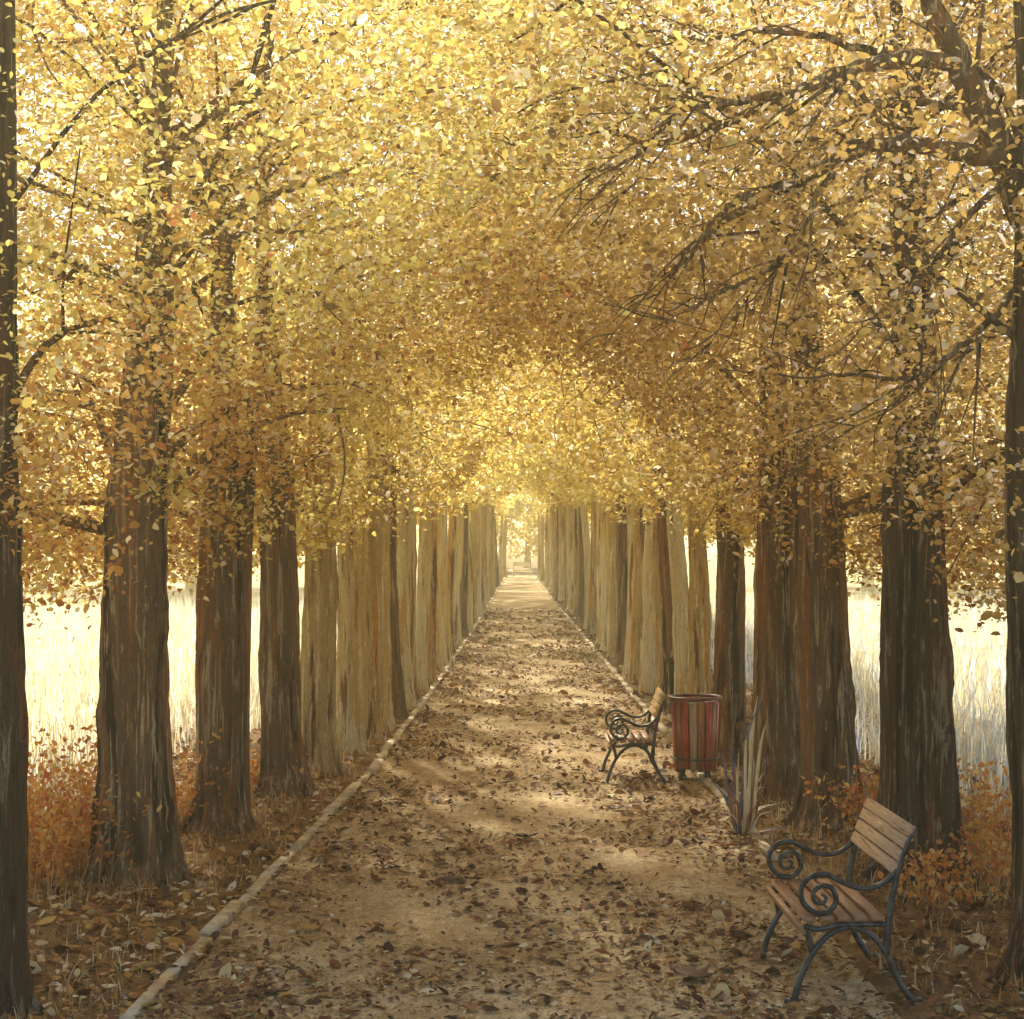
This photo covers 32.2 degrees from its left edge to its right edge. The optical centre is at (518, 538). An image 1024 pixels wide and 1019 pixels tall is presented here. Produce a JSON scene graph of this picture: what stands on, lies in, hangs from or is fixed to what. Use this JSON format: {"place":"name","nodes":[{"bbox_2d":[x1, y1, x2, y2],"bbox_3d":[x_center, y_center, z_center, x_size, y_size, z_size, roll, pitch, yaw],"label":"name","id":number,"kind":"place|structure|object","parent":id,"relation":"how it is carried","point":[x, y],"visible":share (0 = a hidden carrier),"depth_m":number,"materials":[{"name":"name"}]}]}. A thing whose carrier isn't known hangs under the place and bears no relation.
{"place":"outdoors","nodes":[
{"label":"outdoors","id":0,"kind":"place"},
{"bbox_2d":[23,587,416,812],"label":"meadow grass","id":1,"kind":"structure","parent":0,"point":[255,711],"depth_m":27.05,"materials":[{"name":"beige plant"}]},
{"bbox_2d":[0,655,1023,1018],"bbox_3d":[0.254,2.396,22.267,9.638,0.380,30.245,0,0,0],"label":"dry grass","id":2,"kind":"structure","parent":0,"point":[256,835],"depth_m":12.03,"materials":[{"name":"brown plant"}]},
{"bbox_2d":[16,0,1016,551],"label":"sky","id":3,"kind":"structure","parent":0,"point":[709,549],"materials":[{"name":"white"}]},
{"bbox_2d":[139,568,900,1018],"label":"path","id":4,"kind":"structure","parent":0,"point":[517,592],"depth_m":12.30,"materials":[{"name":"brown soil"}]},
{"bbox_2d":[297,921,322,928],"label":"fallen leaf","id":5,"kind":"object","parent":4,"relation":"on","point":[307,926],"visible":1,"depth_m":11.03,"materials":[{"name":"plant"}]},
{"bbox_2d":[378,925,398,929],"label":"fallen leaf","id":6,"kind":"object","parent":4,"relation":"on","point":[387,928],"visible":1,"depth_m":10.96,"materials":[{"name":"plant"}]},
{"bbox_2d":[440,874,461,880],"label":"fallen leaf","id":7,"kind":"object","parent":4,"relation":"on","point":[450,878],"visible":1,"depth_m":12.58,"materials":[{"name":"brown plant"}]},
{"bbox_2d":[134,607,904,1018],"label":"fallen leaves","id":8,"kind":"object","parent":4,"relation":"on","point":[714,991],"depth_m":12.02,"materials":[{"name":"brown plant"}]},
{"bbox_2d":[513,562,529,576],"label":"park bench","id":9,"kind":"object","parent":4,"relation":"on","point":[521,563],"visible":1,"depth_m":114.28,"materials":[{"name":"beige paint"}]},
{"bbox_2d":[508,832,538,836],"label":"fallen leaf","id":10,"kind":"object","parent":4,"relation":"on","point":[521,835],"visible":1,"depth_m":14.31,"materials":[{"name":"brown plant"}]},
{"bbox_2d":[598,687,669,783],"bbox_3d":[1.170,1.998,18.145,0.672,0.894,0.952,0,0,0],"label":"park bench","id":11,"kind":"object","parent":4,"relation":"on","point":[657,704],"visible":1,"depth_m":17.69,"materials":[{"name":"metal"}]},
{"bbox_2d":[668,693,721,779],"bbox_3d":[1.796,2.035,18.097,0.549,0.874,0.550,0,0,0],"label":"litter bin","id":12,"kind":"object","parent":4,"relation":"on","point":[695,717],"visible":0.98,"depth_m":17.89,"materials":[{"name":"wood"}]},
{"bbox_2d":[754,797,921,1003],"bbox_3d":[1.739,1.971,9.807,0.722,0.941,1.058,0,0,-2],"label":"park bench","id":13,"kind":"object","parent":4,"relation":"on","point":[843,902],"visible":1,"depth_m":9.51,"materials":[{"name":"wood"}]},
{"bbox_2d":[22,552,1023,1018],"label":"ground","id":14,"kind":"structure","parent":0,"point":[884,986],"depth_m":13.83,"materials":[{"name":"brown soil"}]},
{"bbox_2d":[27,763,111,876],"bbox_3d":[-3.341,2.090,13.053,1.030,0.850,1.353,0,0,0],"label":"dry weed","id":15,"kind":"object","parent":14,"relation":"on","point":[47,775],"visible":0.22,"depth_m":13.02,"materials":[{"name":"orange plant"}]},
{"bbox_2d":[27,764,161,896],"bbox_3d":[-3.324,2.048,12.514,1.804,0.863,1.938,0,0,0],"label":"dry weed","id":16,"kind":"object","parent":14,"relation":"on","point":[57,827],"visible":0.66,"depth_m":12.39,"materials":[{"name":"orange plant"}]},
{"bbox_2d":[17,258,200,482],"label":"meadow tree","id":17,"kind":"object","parent":14,"relation":"on","point":[46,316],"visible":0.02,"depth_m":90.35,"materials":[{"name":"beige plant"}]},
{"bbox_2d":[27,715,221,888],"bbox_3d":[-3.490,1.898,13.666,1.971,1.151,2.648,0,0,31],"label":"dry weed","id":18,"kind":"object","parent":14,"relation":"on","point":[80,775],"visible":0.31,"depth_m":13.35,"materials":[{"name":"brown plant"}]},
{"bbox_2d":[40,236,311,590],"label":"meadow tree","id":19,"kind":"object","parent":14,"relation":"on","point":[188,587],"depth_m":82.42,"materials":[{"name":"beige plant"}]},
{"bbox_2d":[175,779,195,822],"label":"dry weed","id":20,"kind":"object","parent":14,"relation":"on","point":[192,792],"visible":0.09,"depth_m":15.14,"materials":[{"name":"brown plant"}]},
{"bbox_2d":[174,748,231,830],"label":"dry weed","id":21,"kind":"object","parent":14,"relation":"on","point":[181,804],"visible":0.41,"depth_m":14.97,"materials":[{"name":"brown plant"}]},
{"bbox_2d":[0,592,494,1018],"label":"verge leaves","id":22,"kind":"object","parent":14,"relation":"on","point":[191,935],"visible":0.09,"depth_m":11.45,"materials":[{"name":"brown plant"}]},
{"bbox_2d":[250,748,310,794],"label":"dry weed","id":23,"kind":"object","parent":14,"relation":"on","point":[254,780],"visible":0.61,"depth_m":16.69,"materials":[{"name":"brown plant"}]},
{"bbox_2d":[20,10,572,721],"bbox_3d":[-2.119,-2.936,22.898,8.297,10.913,13.287,0,0,0],"label":"avenue tree","id":24,"kind":"object","parent":14,"relation":"on","point":[398,702],"visible":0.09,"depth_m":23.88,"materials":[{"name":"brown plant"}]},
{"bbox_2d":[19,0,595,730],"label":"avenue tree","id":25,"kind":"object","parent":14,"relation":"on","point":[387,718],"visible":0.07,"depth_m":22.56,"materials":[{"name":"beige plant"}]},
{"bbox_2d":[119,577,505,1018],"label":"kerb","id":26,"kind":"structure","parent":14,"relation":"on","point":[224,915],"depth_m":12.77,"materials":[{"name":"concrete"}]},
{"bbox_2d":[16,0,618,756],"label":"avenue tree","id":27,"kind":"object","parent":14,"relation":"on","point":[352,738],"visible":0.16,"depth_m":20.18,"materials":[{"name":"beige plant"}]},
{"bbox_2d":[26,2,611,744],"bbox_3d":[-2.290,-2.941,22.129,8.423,10.936,10.703,0,0,8],"label":"avenue tree","id":28,"kind":"object","parent":14,"relation":"on","point":[370,564],"visible":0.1,"depth_m":21.30,"materials":[{"name":"beige plant"}]},
{"bbox_2d":[81,0,582,701],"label":"avenue tree","id":29,"kind":"object","parent":14,"relation":"on","point":[415,680],"visible":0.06,"depth_m":26.45,"materials":[{"name":"beige plant"}]},
{"bbox_2d":[16,0,698,799],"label":"avenue tree","id":30,"kind":"object","parent":14,"relation":"on","point":[282,746],"visible":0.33,"depth_m":16.69,"materials":[{"name":"yellow plant"}]},
{"bbox_2d":[16,0,700,836],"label":"avenue tree","id":31,"kind":"object","parent":14,"relation":"on","point":[222,650],"visible":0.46,"depth_m":14.85,"materials":[{"name":"yellow plant"}]},
{"bbox_2d":[106,0,619,710],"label":"avenue tree","id":32,"kind":"object","parent":14,"relation":"on","point":[406,558],"visible":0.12,"depth_m":25.43,"materials":[{"name":"beige plant"}]},
{"bbox_2d":[16,0,729,776],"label":"avenue tree","id":33,"kind":"object","parent":14,"relation":"on","point":[318,662],"visible":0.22,"depth_m":18.35,"materials":[{"name":"beige plant"}]},
{"bbox_2d":[192,230,611,691],"bbox_3d":[-1.819,-1.140,27.564,6.828,7.318,9.639,0,0,0],"label":"avenue tree","id":34,"kind":"object","parent":14,"relation":"on","point":[423,587],"visible":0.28,"depth_m":28.34,"materials":[{"name":"beige plant"}]},
{"bbox_2d":[255,291,580,683],"bbox_3d":[-1.508,-1.816,29.654,6.491,8.674,10.930,0,0,0],"label":"avenue tree","id":35,"kind":"object","parent":14,"relation":"on","point":[431,666],"visible":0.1,"depth_m":29.69,"materials":[{"name":"beige plant"}]},
{"bbox_2d":[15,0,832,890],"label":"avenue tree","id":36,"kind":"object","parent":14,"relation":"on","point":[133,734],"visible":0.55,"depth_m":12.57,"materials":[{"name":"yellow plant"}]},
{"bbox_2d":[295,333,557,653],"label":"avenue tree","id":37,"kind":"object","parent":14,"relation":"on","point":[451,538],"visible":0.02,"depth_m":37.27,"materials":[{"name":"beige plant"}]},
{"bbox_2d":[308,253,575,671],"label":"avenue tree","id":38,"kind":"object","parent":14,"relation":"on","point":[439,658],"visible":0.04,"depth_m":32.30,"materials":[{"name":"beige plant"}]},
{"bbox_2d":[0,0,925,1018],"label":"avenue tree","id":39,"kind":"object","parent":14,"relation":"on","point":[16,980],"visible":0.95,"depth_m":9.07,"materials":[{"name":"yellow plant"}]},
{"bbox_2d":[405,313,535,638],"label":"avenue tree","id":40,"kind":"object","parent":14,"relation":"on","point":[465,633],"visible":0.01,"depth_m":43.48,"materials":[{"name":"brown plant"}]},
{"bbox_2d":[399,296,548,646],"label":"avenue tree","id":41,"kind":"object","parent":14,"relation":"on","point":[458,580],"visible":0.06,"depth_m":40.38,"materials":[{"name":"beige plant"}]},
{"bbox_2d":[416,498,534,547],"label":"tree","id":42,"kind":"object","parent":14,"relation":"on","point":[519,505],"visible":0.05,"depth_m":131.70,"materials":[{"name":"beige plant"}]},
{"bbox_2d":[357,289,595,664],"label":"avenue tree","id":43,"kind":"object","parent":14,"relation":"on","point":[442,570],"visible":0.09,"depth_m":34.29,"materials":[{"name":"beige plant"}]},
{"bbox_2d":[414,404,549,616],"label":"avenue tree","id":44,"kind":"object","parent":14,"relation":"on","point":[479,547],"visible":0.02,"depth_m":55.52,"materials":[{"name":"beige plant"}]},
{"bbox_2d":[394,364,579,631],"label":"avenue tree","id":45,"kind":"object","parent":14,"relation":"on","point":[470,624],"visible":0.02,"depth_m":46.43,"materials":[{"name":"beige plant"}]},
{"bbox_2d":[447,498,536,551],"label":"tree","id":46,"kind":"object","parent":14,"relation":"on","point":[517,519],"visible":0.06,"depth_m":133.28,"materials":[{"name":"beige plant"}]},
{"bbox_2d":[448,482,543,586],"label":"avenue tree","id":47,"kind":"object","parent":14,"relation":"on","point":[497,578],"visible":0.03,"depth_m":91.00,"materials":[{"name":"brown plant"}]},
{"bbox_2d":[469,476,528,599],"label":"avenue tree","id":48,"kind":"object","parent":14,"relation":"on","point":[488,536],"visible":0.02,"depth_m":69.89,"materials":[{"name":"beige plant"}]},
{"bbox_2d":[420,372,578,622],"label":"avenue tree","id":49,"kind":"object","parent":14,"relation":"on","point":[473,522],"visible":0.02,"depth_m":51.22,"materials":[{"name":"beige plant"}]},
{"bbox_2d":[469,483,531,595],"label":"avenue tree","id":50,"kind":"object","parent":14,"relation":"on","point":[491,579],"visible":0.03,"depth_m":75.56,"materials":[{"name":"beige plant"}]},
{"bbox_2d":[469,484,540,591],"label":"avenue tree","id":51,"kind":"object","parent":14,"relation":"on","point":[502,502],"visible":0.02,"depth_m":81.40,"materials":[{"name":"beige plant"}]},
{"bbox_2d":[469,467,543,610],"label":"avenue tree","id":52,"kind":"object","parent":14,"relation":"on","point":[484,527],"visible":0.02,"depth_m":60.42,"materials":[{"name":"beige plant"}]},
{"bbox_2d":[496,483,530,581],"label":"avenue tree","id":53,"kind":"object","parent":14,"relation":"on","point":[500,550],"visible":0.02,"depth_m":100.13,"materials":[{"name":"beige plant"}]},
{"bbox_2d":[496,493,532,576],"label":"avenue tree","id":54,"kind":"object","parent":14,"relation":"on","point":[504,548],"visible":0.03,"depth_m":112.80,"materials":[{"name":"beige plant"}]},
{"bbox_2d":[484,472,546,603],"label":"avenue tree","id":55,"kind":"object","parent":14,"relation":"on","point":[485,581],"visible":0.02,"depth_m":65.34,"materials":[{"name":"beige plant"}]},
{"bbox_2d":[497,505,549,567],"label":"tree","id":56,"kind":"object","parent":14,"relation":"on","point":[523,552],"visible":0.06,"depth_m":149.78,"materials":[{"name":"beige plant"}]},
{"bbox_2d":[512,487,549,577],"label":"avenue tree","id":57,"kind":"object","parent":14,"relation":"on","point":[539,519],"visible":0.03,"depth_m":110.69,"materials":[{"name":"beige plant"}]},
{"bbox_2d":[487,328,590,629],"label":"avenue tree","id":58,"kind":"object","parent":14,"relation":"on","point":[585,530],"visible":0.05,"depth_m":47.45,"materials":[{"name":"beige plant"}]},
{"bbox_2d":[497,484,590,590],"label":"avenue tree","id":59,"kind":"object","parent":14,"relation":"on","point":[551,549],"depth_m":83.40,"materials":[{"name":"beige plant"}]},
{"bbox_2d":[499,481,590,597],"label":"avenue tree","id":60,"kind":"object","parent":14,"relation":"on","point":[557,581],"visible":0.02,"depth_m":73.36,"materials":[{"name":"brown plant"}]},
{"bbox_2d":[518,470,573,609],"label":"avenue tree","id":61,"kind":"object","parent":14,"relation":"on","point":[570,567],"visible":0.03,"depth_m":60.30,"materials":[{"name":"beige plant"}]},
{"bbox_2d":[501,471,590,605],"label":"avenue tree","id":62,"kind":"object","parent":14,"relation":"on","point":[564,546],"depth_m":64.30,"materials":[{"name":"beige plant"}]},
{"bbox_2d":[506,478,590,593],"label":"avenue tree","id":63,"kind":"object","parent":14,"relation":"on","point":[554,519],"visible":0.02,"depth_m":77.83,"materials":[{"name":"beige plant"}]},
{"bbox_2d":[507,497,590,558],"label":"tree","id":64,"kind":"object","parent":14,"relation":"on","point":[534,540],"visible":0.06,"depth_m":136.14,"materials":[{"name":"beige plant"}]},
{"bbox_2d":[507,499,590,545],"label":"tree","id":65,"kind":"object","parent":14,"relation":"on","point":[544,523],"visible":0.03,"depth_m":137.18,"materials":[{"name":"beige plant"}]},
{"bbox_2d":[512,488,589,580],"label":"avenue tree","id":66,"kind":"object","parent":14,"relation":"on","point":[542,574],"visible":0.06,"depth_m":103.62,"materials":[{"name":"beige plant"}]},
{"bbox_2d":[510,372,595,621],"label":"avenue tree","id":67,"kind":"object","parent":14,"relation":"on","point":[581,604],"visible":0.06,"depth_m":52.13,"materials":[{"name":"brown plant"}]},
{"bbox_2d":[517,487,590,586],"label":"avenue tree","id":68,"kind":"object","parent":14,"relation":"on","point":[547,566],"visible":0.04,"depth_m":91.14,"materials":[{"name":"beige plant"}]},
{"bbox_2d":[516,380,607,601],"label":"avenue tree","id":69,"kind":"object","parent":14,"relation":"on","point":[561,595],"visible":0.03,"depth_m":69.03,"materials":[{"name":"beige plant"}]},
{"bbox_2d":[513,354,613,615],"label":"avenue tree","id":70,"kind":"object","parent":14,"relation":"on","point":[576,554],"visible":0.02,"depth_m":55.73,"materials":[{"name":"beige plant"}]},
{"bbox_2d":[488,335,685,634],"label":"avenue tree","id":71,"kind":"object","parent":14,"relation":"on","point":[592,614],"visible":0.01,"depth_m":45.18,"materials":[{"name":"beige plant"}]},
{"bbox_2d":[501,368,686,650],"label":"avenue tree","id":72,"kind":"object","parent":14,"relation":"on","point":[604,644],"visible":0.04,"depth_m":38.51,"materials":[{"name":"beige plant"}]},
{"bbox_2d":[434,230,758,675],"bbox_3d":[2.647,-1.426,31.537,6.865,7.837,10.941,0,0,15],"label":"avenue tree","id":73,"kind":"object","parent":14,"relation":"on","point":[630,530],"visible":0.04,"depth_m":31.67,"materials":[{"name":"beige plant"}]},
{"bbox_2d":[498,335,713,644],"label":"avenue tree","id":74,"kind":"object","parent":14,"relation":"on","point":[598,592],"visible":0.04,"depth_m":40.96,"materials":[{"name":"beige plant"}]},
{"bbox_2d":[469,364,749,658],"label":"avenue tree","id":75,"kind":"object","parent":14,"relation":"on","point":[611,558],"visible":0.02,"depth_m":36.20,"materials":[{"name":"beige plant"}]},
{"bbox_2d":[465,250,756,682],"bbox_3d":[1.588,-1.790,30.133,6.686,8.577,11.652,0,0,22],"label":"avenue tree","id":76,"kind":"object","parent":14,"relation":"on","point":[635,633],"visible":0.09,"depth_m":30.03,"materials":[{"name":"beige plant"}]},
{"bbox_2d":[238,0,1023,989],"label":"avenue tree","id":77,"kind":"object","parent":14,"relation":"on","point":[1002,148],"visible":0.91,"depth_m":9.67,"materials":[{"name":"yellow plant"}]},
{"bbox_2d":[535,575,778,859],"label":"kerb","id":78,"kind":"structure","parent":14,"relation":"on","point":[764,845],"depth_m":22.67,"materials":[{"name":"stone"}]},
{"bbox_2d":[484,348,837,666],"bbox_3d":[1.768,-0.907,34.942,7.210,6.812,12.954,0,0,-25],"label":"avenue tree","id":79,"kind":"object","parent":14,"relation":"on","point":[621,556],"visible":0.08,"depth_m":34.04,"materials":[{"name":"yellow plant"}]},
{"bbox_2d":[313,0,1023,888],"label":"avenue tree","id":80,"kind":"object","parent":14,"relation":"on","point":[919,782],"visible":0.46,"depth_m":12.64,"materials":[{"name":"yellow plant"}]},
{"bbox_2d":[492,232,852,693],"bbox_3d":[2.288,-1.557,29.995,6.196,8.170,12.429,0,0,0],"label":"avenue tree","id":81,"kind":"object","parent":14,"relation":"on","point":[647,667],"visible":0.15,"depth_m":28.18,"materials":[{"name":"beige plant"}]},
{"bbox_2d":[363,0,1016,834],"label":"avenue tree","id":82,"kind":"object","parent":14,"relation":"on","point":[823,666],"visible":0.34,"depth_m":14.81,"materials":[{"name":"yellow plant"}]},
{"bbox_2d":[387,0,1015,804],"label":"avenue tree","id":83,"kind":"object","parent":14,"relation":"on","point":[775,684],"visible":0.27,"depth_m":16.51,"materials":[{"name":"yellow plant"}]},
{"bbox_2d":[416,0,1011,721],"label":"avenue tree","id":84,"kind":"object","parent":14,"relation":"on","point":[680,588],"visible":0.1,"depth_m":23.45,"materials":[{"name":"beige plant"}]},
{"bbox_2d":[415,0,1015,765],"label":"avenue tree","id":85,"kind":"object","parent":14,"relation":"on","point":[729,682],"visible":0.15,"depth_m":19.27,"materials":[{"name":"yellow plant"}]},
{"bbox_2d":[474,1,974,703],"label":"avenue tree","id":86,"kind":"object","parent":14,"relation":"on","point":[658,681],"visible":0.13,"depth_m":26.15,"materials":[{"name":"beige plant"}]},
{"bbox_2d":[460,0,1015,697],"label":"avenue tree","id":87,"kind":"object","parent":14,"relation":"on","point":[700,636],"visible":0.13,"depth_m":21.81,"materials":[{"name":"beige plant"}]},
{"bbox_2d":[467,1,1011,713],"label":"avenue tree","id":88,"kind":"object","parent":14,"relation":"on","point":[667,619],"visible":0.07,"depth_m":24.90,"materials":[{"name":"brown plant"}]},
{"bbox_2d":[703,693,784,834],"bbox_3d":[1.867,1.845,14.560,0.716,1.163,0.304,0,0,-14],"label":"spiky plant","id":89,"kind":"object","parent":14,"relation":"on","point":[742,815],"visible":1,"depth_m":14.54,"materials":[{"name":"plant"}]},
{"bbox_2d":[549,592,1023,1018],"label":"verge leaves","id":90,"kind":"object","parent":14,"relation":"on","point":[967,948],"visible":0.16,"depth_m":11.05,"materials":[{"name":"brown plant"}]},
{"bbox_2d":[801,753,878,841],"bbox_3d":[2.705,2.102,14.368,0.871,0.703,0.824,0,0,0],"label":"dry weed","id":91,"kind":"object","parent":14,"relation":"on","point":[852,810],"visible":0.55,"depth_m":14.32,"materials":[{"name":"brown plant"}]},
{"bbox_2d":[731,226,1007,590],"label":"meadow tree","id":92,"kind":"object","parent":14,"relation":"on","point":[866,580],"visible":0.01,"depth_m":83.69,"materials":[{"name":"beige plant"}]},
{"bbox_2d":[841,754,1011,872],"bbox_3d":[3.469,2.064,13.528,1.712,0.923,1.179,0,0,-17],"label":"dry weed","id":93,"kind":"object","parent":14,"relation":"on","point":[973,802],"visible":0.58,"depth_m":13.46,"materials":[{"name":"brown plant"}]},
{"bbox_2d":[842,242,1013,586],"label":"meadow tree","id":94,"kind":"object","parent":14,"relation":"on","point":[990,272],"depth_m":90.72,"materials":[{"name":"beige plant"}]},
{"bbox_2d":[877,833,1011,914],"bbox_3d":[2.839,2.210,11.807,1.048,0.538,0.874,0,0,0],"label":"dry weed","id":95,"kind":"object","parent":14,"relation":"on","point":[929,869],"visible":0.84,"depth_m":11.79,"materials":[{"name":"orange plant"}]},
{"bbox_2d":[949,790,1011,889],"bbox_3d":[3.439,2.148,12.534,0.931,0.667,0.894,0,0,0],"label":"dry weed","id":96,"kind":"object","parent":14,"relation":"on","point":[973,845],"visible":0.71,"depth_m":12.48,"materials":[{"name":"orange plant"}]},
{"bbox_2d":[710,586,1011,819],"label":"meadow grass","id":97,"kind":"structure","parent":0,"point":[963,752],"depth_m":25.46,"materials":[{"name":"beige plant"}]}
]}

